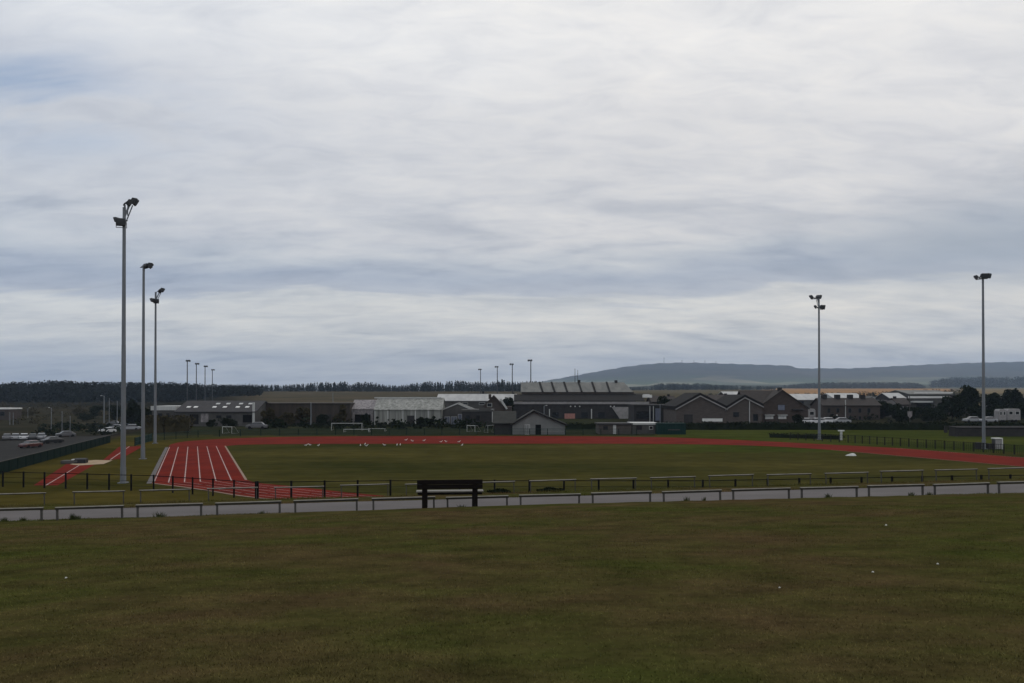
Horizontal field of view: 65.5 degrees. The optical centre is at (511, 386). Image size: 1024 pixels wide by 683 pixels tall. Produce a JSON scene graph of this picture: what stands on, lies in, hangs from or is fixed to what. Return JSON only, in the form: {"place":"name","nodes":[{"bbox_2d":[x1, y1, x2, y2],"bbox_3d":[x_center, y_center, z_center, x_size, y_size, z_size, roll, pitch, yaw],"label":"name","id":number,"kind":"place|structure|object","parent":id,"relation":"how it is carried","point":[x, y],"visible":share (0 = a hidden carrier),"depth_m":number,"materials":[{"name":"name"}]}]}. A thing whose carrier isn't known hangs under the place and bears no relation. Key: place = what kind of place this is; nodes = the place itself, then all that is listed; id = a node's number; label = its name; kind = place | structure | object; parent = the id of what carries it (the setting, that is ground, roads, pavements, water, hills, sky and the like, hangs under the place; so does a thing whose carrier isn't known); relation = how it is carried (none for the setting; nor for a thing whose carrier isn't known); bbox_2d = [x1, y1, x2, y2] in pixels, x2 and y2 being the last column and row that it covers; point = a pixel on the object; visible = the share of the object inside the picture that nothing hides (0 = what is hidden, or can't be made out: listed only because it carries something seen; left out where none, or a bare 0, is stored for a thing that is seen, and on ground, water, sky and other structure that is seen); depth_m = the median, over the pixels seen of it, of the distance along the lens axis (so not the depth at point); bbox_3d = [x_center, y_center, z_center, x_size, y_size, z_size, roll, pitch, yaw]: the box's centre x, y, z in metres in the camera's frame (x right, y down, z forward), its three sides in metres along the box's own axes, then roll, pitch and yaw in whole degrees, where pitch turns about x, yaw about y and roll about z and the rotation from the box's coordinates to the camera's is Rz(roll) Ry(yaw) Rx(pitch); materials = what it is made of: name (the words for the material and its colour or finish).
{"place":"outdoors","nodes":[
{"label":"outdoors","id":0,"kind":"place"},
{"bbox_2d":[146,447,167,483],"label":"side path","id":1,"kind":"structure","parent":0,"point":[154,472],"depth_m":79.93,"materials":[{"name":"grey concrete"}]},
{"bbox_2d":[0,385,1023,682],"bbox_3d":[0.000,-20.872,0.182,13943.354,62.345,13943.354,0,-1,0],"label":"ground","id":2,"kind":"structure","parent":0,"point":[380,467],"depth_m":11.40,"materials":[{"name":"green plant"}]},
{"bbox_2d":[0,408,21,419],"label":"white shed","id":3,"kind":"structure","parent":2,"relation":"on","point":[6,413],"depth_m":299.74,"materials":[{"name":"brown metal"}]},
{"bbox_2d":[0,507,43,520],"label":"knee rail","id":4,"kind":"object","parent":2,"relation":"on","point":[41,509],"visible":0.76,"depth_m":24.56,"materials":[{"name":"grey metal"}]},
{"bbox_2d":[0,435,109,473],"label":"boarded fence","id":5,"kind":"object","parent":2,"relation":"on","point":[8,465],"visible":0.9,"depth_m":87.88,"materials":[{"name":"green paint"}]},
{"bbox_2d":[0,432,120,460],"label":"car park","id":6,"kind":"structure","parent":2,"relation":"on","point":[10,449],"depth_m":154.90,"materials":[{"name":"grey asphalt"}]},
{"bbox_2d":[18,440,42,447],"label":"parked car","id":7,"kind":"object","parent":6,"relation":"on","point":[29,443],"visible":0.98,"depth_m":151.21,"materials":[{"name":"red paint"}]},
{"bbox_2d":[39,436,63,443],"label":"parked car","id":8,"kind":"object","parent":6,"relation":"on","point":[54,439],"visible":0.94,"depth_m":165.12,"materials":[{"name":"black paint"}]},
{"bbox_2d":[61,458,87,463],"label":"landing mat","id":9,"kind":"object","parent":2,"relation":"on","point":[78,460],"visible":1,"depth_m":83.36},
{"bbox_2d":[0,401,149,424],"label":"scrub","id":10,"kind":"object","parent":2,"relation":"on","point":[38,405],"visible":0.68,"depth_m":388.71,"materials":[{"name":"green plant"}]},
{"bbox_2d":[31,420,140,435],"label":"scrub","id":11,"kind":"object","parent":2,"relation":"on","point":[64,426],"visible":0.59,"depth_m":222.97,"materials":[{"name":"green plant"}]},
{"bbox_2d":[75,411,98,420],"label":"broadleaf tree","id":12,"kind":"object","parent":2,"relation":"on","point":[84,416],"visible":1,"depth_m":289.12,"materials":[{"name":"green plant"}]},
{"bbox_2d":[35,446,140,484],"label":"long jump runway","id":13,"kind":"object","parent":2,"relation":"on","point":[57,479],"visible":0.84,"depth_m":76.80,"materials":[{"name":"red rubber"}]},
{"bbox_2d":[55,505,123,519],"bbox_3d":[-13.126,3.992,24.762,2.030,0.580,0.096,-1,0,-5],"label":"knee rail","id":14,"kind":"object","parent":2,"relation":"on","point":[57,509],"visible":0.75,"depth_m":24.72,"materials":[{"name":"grey metal"}]},
{"bbox_2d":[71,460,111,464],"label":"sand pit","id":15,"kind":"object","parent":2,"relation":"on","point":[91,462],"visible":0.86,"depth_m":84.48,"materials":[{"name":"beige sand"}]},
{"bbox_2d":[72,490,124,503],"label":"knee rail","id":16,"kind":"object","parent":2,"relation":"on","point":[123,491],"visible":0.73,"depth_m":30.26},
{"bbox_2d":[105,405,120,419],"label":"broadleaf tree","id":17,"kind":"object","parent":2,"relation":"on","point":[113,410],"visible":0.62,"depth_m":297.20,"materials":[{"name":"green plant"}]},
{"bbox_2d":[113,197,138,483],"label":"floodlight mast","id":18,"kind":"object","parent":2,"relation":"on","point":[124,220],"visible":0.98,"depth_m":65.23,"materials":[{"name":"metal"}]},
{"bbox_2d":[2,471,256,498],"bbox_3d":[-30.767,7.256,60.208,27.804,1.340,1.604,0,-1,18],"label":"perimeter fence","id":19,"kind":"object","parent":2,"relation":"on","point":[131,475],"visible":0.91,"depth_m":60.13,"materials":[{"name":"black metal"}]},
{"bbox_2d":[0,380,263,402],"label":"woodland","id":20,"kind":"object","parent":2,"relation":"on","point":[61,391],"visible":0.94,"depth_m":575.95,"materials":[{"name":"green plant"}]},
{"bbox_2d":[126,399,140,425],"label":"broadleaf tree","id":21,"kind":"object","parent":2,"relation":"on","point":[132,414],"visible":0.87,"depth_m":228.36,"materials":[{"name":"green plant"}]},
{"bbox_2d":[139,262,153,458],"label":"floodlight mast","id":22,"kind":"object","parent":2,"relation":"on","point":[147,265],"visible":0.97,"depth_m":89.35,"materials":[{"name":"metal"}]},
{"bbox_2d":[150,288,164,443],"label":"floodlight mast","id":23,"kind":"object","parent":2,"relation":"on","point":[155,300],"visible":0.99,"depth_m":117.60,"materials":[{"name":"metal"}]},
{"bbox_2d":[139,489,190,502],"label":"knee rail","id":24,"kind":"object","parent":2,"relation":"on","point":[165,490],"visible":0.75,"depth_m":30.52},
{"bbox_2d":[151,405,180,418],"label":"flat roofed annex","id":25,"kind":"object","parent":2,"relation":"on","point":[168,410],"visible":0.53,"depth_m":185.95,"materials":[{"name":"white metal"}]},
{"bbox_2d":[140,414,195,432],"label":"hedge","id":26,"kind":"object","parent":2,"relation":"on","point":[179,424],"visible":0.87,"depth_m":148.66,"materials":[{"name":"green plant"}]},
{"bbox_2d":[135,503,202,517],"bbox_3d":[-10.744,3.953,24.984,2.030,0.580,0.096,-1,-1,-5],"label":"knee rail","id":27,"kind":"object","parent":2,"relation":"on","point":[137,506],"visible":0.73,"depth_m":24.94,"materials":[{"name":"grey metal"}]},
{"bbox_2d":[174,401,267,425],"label":"sports hall","id":28,"kind":"structure","parent":2,"relation":"on","point":[243,413],"depth_m":180.36,"materials":[{"name":"grey metal"}]},
{"bbox_2d":[217,417,238,427],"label":"broadleaf tree","id":29,"kind":"object","parent":2,"relation":"on","point":[229,422],"visible":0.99,"depth_m":167.66,"materials":[{"name":"green plant"}]},
{"bbox_2d":[207,487,257,500],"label":"knee rail","id":30,"kind":"object","parent":2,"relation":"on","point":[208,489],"visible":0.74,"depth_m":30.75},
{"bbox_2d":[215,501,281,514],"bbox_3d":[-8.336,3.918,25.205,2.030,0.580,0.096,-1,-1,-5],"label":"knee rail","id":31,"kind":"object","parent":2,"relation":"on","point":[241,503],"visible":0.74,"depth_m":25.17,"materials":[{"name":"grey metal"}]},
{"bbox_2d":[245,422,267,428],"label":"parked car","id":32,"kind":"object","parent":2,"relation":"on","point":[261,425],"visible":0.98,"depth_m":165.15,"materials":[{"name":"grey paint"}]},
{"bbox_2d":[260,407,276,423],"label":"broadleaf tree","id":33,"kind":"object","parent":2,"relation":"on","point":[269,413],"visible":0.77,"depth_m":180.27,"materials":[{"name":"green plant"}]},
{"bbox_2d":[277,412,296,424],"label":"broadleaf tree","id":34,"kind":"object","parent":2,"relation":"on","point":[287,418],"visible":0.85,"depth_m":179.49,"materials":[{"name":"green plant"}]},
{"bbox_2d":[294,406,311,425],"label":"broadleaf tree","id":35,"kind":"object","parent":2,"relation":"on","point":[302,412],"visible":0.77,"depth_m":181.16,"materials":[{"name":"green plant"}]},
{"bbox_2d":[266,402,354,424],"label":"brown shed","id":36,"kind":"structure","parent":2,"relation":"on","point":[329,409],"depth_m":187.96,"materials":[{"name":"metal"}]},
{"bbox_2d":[316,414,328,425],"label":"broadleaf tree","id":37,"kind":"object","parent":2,"relation":"on","point":[320,418],"visible":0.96,"depth_m":177.93,"materials":[{"name":"green plant"}]},
{"bbox_2d":[293,498,357,511],"bbox_3d":[-5.932,3.873,25.425,2.030,0.580,0.096,-1,-1,-5],"label":"knee rail","id":38,"kind":"object","parent":2,"relation":"on","point":[324,500],"visible":0.75,"depth_m":25.39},
{"bbox_2d":[332,404,346,424],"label":"broadleaf tree","id":39,"kind":"object","parent":2,"relation":"on","point":[341,416],"visible":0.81,"depth_m":180.57,"materials":[{"name":"green plant"}]},
{"bbox_2d":[352,400,376,424],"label":"pinkish shed","id":40,"kind":"structure","parent":2,"relation":"on","point":[360,408],"depth_m":190.00,"materials":[{"name":"pink paint"}]},
{"bbox_2d":[260,416,493,428],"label":"scrub","id":41,"kind":"object","parent":2,"relation":"on","point":[398,424],"visible":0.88,"depth_m":171.11,"materials":[{"name":"green plant"}]},
{"bbox_2d":[234,379,536,391],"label":"woodland","id":42,"kind":"object","parent":2,"relation":"on","point":[426,387],"visible":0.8,"depth_m":888.63,"materials":[{"name":"green plant"}]},
{"bbox_2d":[134,428,636,445],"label":"perimeter fence","id":43,"kind":"object","parent":2,"relation":"on","point":[149,438],"visible":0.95,"depth_m":140.24,"materials":[{"name":"black metal"}]},
{"bbox_2d":[372,496,434,509],"bbox_3d":[-3.485,3.836,25.648,2.030,0.580,0.096,-1,0,-6],"label":"knee rail","id":44,"kind":"object","parent":2,"relation":"on","point":[400,498],"visible":0.77,"depth_m":25.60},
{"bbox_2d":[374,397,445,424],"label":"translucent shed","id":45,"kind":"structure","parent":2,"relation":"on","point":[409,409],"depth_m":188.27,"materials":[{"name":"white plastic"}]},
{"bbox_2d":[416,479,482,507],"bbox_3d":[-1.942,3.326,24.909,2.086,0.892,0.444,0,-1,-5],"label":"park bench","id":46,"kind":"object","parent":2,"relation":"on","point":[475,486],"visible":0.88,"depth_m":24.74,"materials":[{"name":"brown wood"}]},
{"bbox_2d":[443,402,473,423],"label":"lean to","id":47,"kind":"object","parent":2,"relation":"on","point":[452,413],"visible":0.64,"depth_m":191.95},
{"bbox_2d":[437,394,515,408],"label":"white roofed shed","id":48,"kind":"structure","parent":2,"relation":"on","point":[476,401],"depth_m":248.25,"materials":[{"name":"metal"}]},
{"bbox_2d":[461,408,493,424],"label":"dark store","id":49,"kind":"structure","parent":2,"relation":"on","point":[481,414],"depth_m":184.94,"materials":[{"name":"grey metal"}]},
{"bbox_2d":[446,495,508,506],"bbox_3d":[-1.124,3.831,25.863,2.030,0.580,0.096,-1,0,-5],"label":"knee rail","id":50,"kind":"object","parent":2,"relation":"on","point":[483,497],"visible":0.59,"depth_m":25.83,"materials":[{"name":"grey metal"}]},
{"bbox_2d":[483,394,511,410],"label":"brown house","id":51,"kind":"structure","parent":2,"relation":"on","point":[494,403],"depth_m":214.96,"materials":[{"name":"brick"}]},
{"bbox_2d":[492,410,566,434],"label":"clubhouse","id":52,"kind":"structure","parent":2,"relation":"on","point":[506,422],"depth_m":143.45,"materials":[{"name":"grey paint"}]},
{"bbox_2d":[519,493,580,504],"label":"knee rail","id":53,"kind":"object","parent":2,"relation":"on","point":[548,495],"visible":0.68,"depth_m":26.04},
{"bbox_2d":[529,479,575,492],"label":"knee rail","id":54,"kind":"object","parent":2,"relation":"on","point":[530,481],"visible":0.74,"depth_m":31.87,"materials":[{"name":"grey metal"}]},
{"bbox_2d":[565,422,595,428],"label":"hedge","id":55,"kind":"object","parent":2,"relation":"on","point":[576,425],"visible":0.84,"depth_m":164.51,"materials":[{"name":"green plant"}]},
{"bbox_2d":[513,380,649,418],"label":"long factory","id":56,"kind":"structure","parent":2,"relation":"on","point":[586,400],"depth_m":237.88,"materials":[{"name":"metal"}]},
{"bbox_2d":[595,422,632,433],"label":"changing hut","id":57,"kind":"object","parent":2,"relation":"on","point":[609,427],"visible":0.83,"depth_m":145.94,"materials":[{"name":"brick"}]},
{"bbox_2d":[591,491,651,502],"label":"knee rail","id":58,"kind":"object","parent":2,"relation":"on","point":[615,493],"visible":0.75,"depth_m":26.25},
{"bbox_2d":[257,474,1021,498],"bbox_3d":[21.373,7.246,59.056,78.537,1.340,3.407,0,-1,-8],"label":"perimeter fence","id":59,"kind":"object","parent":2,"relation":"on","point":[735,480],"visible":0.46,"depth_m":56.34,"materials":[{"name":"black paint"}]},
{"bbox_2d":[628,422,655,433],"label":"changing hut","id":60,"kind":"object","parent":2,"relation":"on","point":[645,427],"visible":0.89,"depth_m":145.93,"materials":[{"name":"grey brick"}]},
{"bbox_2d":[627,395,663,421],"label":"dark workshop","id":61,"kind":"structure","parent":2,"relation":"on","point":[645,412],"depth_m":204.94,"materials":[{"name":"grey stone"}]},
{"bbox_2d":[636,411,652,418],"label":"window","id":62,"kind":"structure","parent":61,"relation":"in","point":[639,414],"depth_m":204.94,"materials":[{"name":"black glass"}]},
{"bbox_2d":[646,394,674,403],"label":"village house","id":63,"kind":"structure","parent":2,"relation":"on","point":[653,400],"depth_m":252.71,"materials":[{"name":"grey brick"}]},
{"bbox_2d":[655,423,685,433],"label":"shipping container","id":64,"kind":"object","parent":2,"relation":"on","point":[670,428],"visible":0.81,"depth_m":143.99,"materials":[{"name":"teal metal"}]},
{"bbox_2d":[662,489,721,501],"bbox_3d":[5.998,3.733,26.521,2.030,0.580,0.096,-1,-1,-6],"label":"knee rail","id":65,"kind":"object","parent":2,"relation":"on","point":[689,491],"visible":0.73,"depth_m":26.49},
{"bbox_2d":[629,383,775,389],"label":"woodland","id":66,"kind":"object","parent":2,"relation":"on","point":[677,386],"visible":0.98,"depth_m":1535.02,"materials":[{"name":"green plant"}]},
{"bbox_2d":[662,393,763,423],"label":"twin gabled hall","id":67,"kind":"structure","parent":2,"relation":"on","point":[695,407],"depth_m":185.96,"materials":[{"name":"brick"}]},
{"bbox_2d":[731,487,790,499],"bbox_3d":[8.367,3.689,26.737,2.030,0.580,0.096,-1,-1,-5],"label":"knee rail","id":68,"kind":"object","parent":2,"relation":"on","point":[762,489],"visible":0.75,"depth_m":26.70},
{"bbox_2d":[737,388,809,423],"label":"brick house","id":69,"kind":"structure","parent":2,"relation":"on","point":[781,405],"depth_m":189.97,"materials":[{"name":"brown brick"}]},
{"bbox_2d":[790,394,820,408],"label":"white roofed depot","id":70,"kind":"structure","parent":2,"relation":"on","point":[806,400],"depth_m":333.11,"materials":[{"name":"metal"}]},
{"bbox_2d":[769,433,844,438],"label":"hedge","id":71,"kind":"object","parent":2,"relation":"on","point":[784,435],"visible":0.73,"depth_m":131.10,"materials":[{"name":"green plant"}]},
{"bbox_2d":[809,295,825,439],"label":"floodlight mast","id":72,"kind":"object","parent":2,"relation":"on","point":[818,298],"visible":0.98,"depth_m":127.68,"materials":[{"name":"metal"}]},
{"bbox_2d":[800,486,858,497],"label":"knee rail","id":73,"kind":"object","parent":2,"relation":"on","point":[834,487],"visible":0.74,"depth_m":26.92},
{"bbox_2d":[708,389,958,396],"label":"woodland","id":74,"kind":"object","parent":2,"relation":"on","point":[873,394],"visible":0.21,"depth_m":662.98,"materials":[{"name":"green plant"}]},
{"bbox_2d":[662,421,1023,429],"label":"hedge","id":75,"kind":"object","parent":2,"relation":"on","point":[745,425],"visible":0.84,"depth_m":161.67,"materials":[{"name":"green plant"}]},
{"bbox_2d":[810,395,881,419],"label":"terraced houses","id":76,"kind":"structure","parent":2,"relation":"on","point":[859,408],"depth_m":225.96,"materials":[{"name":"grey brick"}]},
{"bbox_2d":[820,393,874,397],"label":"white roofed depot","id":77,"kind":"structure","parent":2,"relation":"on","point":[842,395],"depth_m":324.65,"materials":[{"name":"metal"}]},
{"bbox_2d":[771,381,925,388],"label":"woodland","id":78,"kind":"object","parent":2,"relation":"on","point":[868,385],"visible":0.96,"depth_m":2300.16,"materials":[{"name":"green plant"}]},
{"bbox_2d":[878,400,890,418],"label":"broadleaf tree","id":79,"kind":"object","parent":2,"relation":"on","point":[884,413],"visible":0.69,"depth_m":233.95,"materials":[{"name":"green plant"}]},
{"bbox_2d":[875,393,905,399],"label":"pale roofed barn","id":80,"kind":"structure","parent":2,"relation":"on","point":[882,396],"depth_m":303.93,"materials":[{"name":"metal"}]},
{"bbox_2d":[867,484,924,495],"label":"knee rail","id":81,"kind":"object","parent":2,"relation":"on","point":[903,485],"visible":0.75,"depth_m":27.15,"materials":[{"name":"grey metal"}]},
{"bbox_2d":[886,403,908,419],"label":"broadleaf tree","id":82,"kind":"object","parent":2,"relation":"on","point":[891,409],"visible":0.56,"depth_m":214.38,"materials":[{"name":"green plant"}]},
{"bbox_2d":[890,396,911,408],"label":"village house","id":83,"kind":"structure","parent":2,"relation":"on","point":[903,402],"depth_m":263.55,"materials":[{"name":"grey brick"}]},
{"bbox_2d":[790,433,1021,454],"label":"perimeter fence","id":84,"kind":"object","parent":2,"relation":"on","point":[964,445],"visible":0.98,"depth_m":107.27,"materials":[{"name":"metal"}]},
{"bbox_2d":[893,408,919,421],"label":"broadleaf tree","id":85,"kind":"object","parent":2,"relation":"on","point":[901,415],"visible":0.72,"depth_m":204.42,"materials":[{"name":"green plant"}]},
{"bbox_2d":[887,390,952,409],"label":"grey warehouse","id":86,"kind":"structure","parent":2,"relation":"on","point":[921,398],"depth_m":299.96,"materials":[{"name":"white paint"}]},
{"bbox_2d":[907,405,942,417],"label":"broadleaf tree","id":87,"kind":"object","parent":2,"relation":"on","point":[920,411],"visible":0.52,"depth_m":213.32,"materials":[{"name":"green plant"}]},
{"bbox_2d":[830,411,1021,421],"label":"scrub","id":88,"kind":"object","parent":2,"relation":"on","point":[867,418],"visible":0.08,"depth_m":223.65,"materials":[{"name":"green plant"}]},
{"bbox_2d":[935,394,969,418],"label":"broadleaf tree","id":89,"kind":"object","parent":2,"relation":"on","point":[955,403],"visible":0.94,"depth_m":223.20,"materials":[{"name":"green plant"}]},
{"bbox_2d":[933,482,989,494],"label":"knee rail","id":90,"kind":"object","parent":2,"relation":"on","point":[965,484],"visible":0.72,"depth_m":27.34,"materials":[{"name":"grey metal"}]},
{"bbox_2d":[958,385,980,415],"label":"broadleaf tree","id":91,"kind":"object","parent":2,"relation":"on","point":[969,395],"visible":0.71,"depth_m":238.26,"materials":[{"name":"green plant"}]},
{"bbox_2d":[929,376,1023,387],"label":"woodland","id":92,"kind":"object","parent":2,"relation":"on","point":[957,382],"visible":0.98,"depth_m":2737.06,"materials":[{"name":"green plant"}]},
{"bbox_2d":[967,405,991,418],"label":"broadleaf tree","id":93,"kind":"object","parent":2,"relation":"on","point":[976,411],"visible":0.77,"depth_m":213.59,"materials":[{"name":"green plant"}]},
{"bbox_2d":[973,273,991,448],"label":"floodlight mast","id":94,"kind":"object","parent":2,"relation":"on","point":[983,276],"visible":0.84,"depth_m":105.61,"materials":[{"name":"metal"}]},
{"bbox_2d":[948,426,1023,435],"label":"hedge","id":95,"kind":"object","parent":2,"relation":"on","point":[990,430],"visible":0.98,"depth_m":136.82,"materials":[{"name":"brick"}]},
{"bbox_2d":[978,392,1008,416],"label":"broadleaf tree","id":96,"kind":"object","parent":2,"relation":"on","point":[993,399],"visible":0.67,"depth_m":248.18,"materials":[{"name":"green plant"}]},
{"bbox_2d":[994,409,1005,421],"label":"caravan","id":97,"kind":"object","parent":2,"relation":"on","point":[1000,414],"visible":0.94,"depth_m":204.95,"materials":[{"name":"metal"}]},
{"bbox_2d":[1002,388,1023,408],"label":"broadleaf tree","id":98,"kind":"object","parent":2,"relation":"on","point":[1015,395],"visible":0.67,"depth_m":253.35,"materials":[{"name":"green plant"}]},
{"bbox_2d":[1005,409,1020,421],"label":"caravan","id":99,"kind":"object","parent":2,"relation":"on","point":[1012,415],"visible":0.9,"depth_m":206.94,"materials":[{"name":"metal"}]},
{"bbox_2d":[1009,401,1023,417],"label":"broadleaf tree","id":100,"kind":"object","parent":2,"relation":"on","point":[1018,405],"visible":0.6,"depth_m":232.05,"materials":[{"name":"green plant"}]},
{"bbox_2d":[0,484,1023,520],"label":"path","id":101,"kind":"structure","parent":0,"point":[172,511],"depth_m":27.47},
{"bbox_2d":[0,0,1023,389],"label":"sky","id":102,"kind":"structure","parent":0,"point":[385,192],"materials":[{"name":"grey"}]},
{"bbox_2d":[152,436,1023,499],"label":"running track","id":103,"kind":"structure","parent":0,"point":[204,460],"depth_m":102.63,"materials":[{"name":"red rubber"}]},
{"bbox_2d":[542,362,1023,386],"bbox_3d":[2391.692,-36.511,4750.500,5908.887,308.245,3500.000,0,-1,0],"label":"hill","id":104,"kind":"structure","parent":0,"point":[695,372],"depth_m":4618.79,"materials":[{"name":"plant"}]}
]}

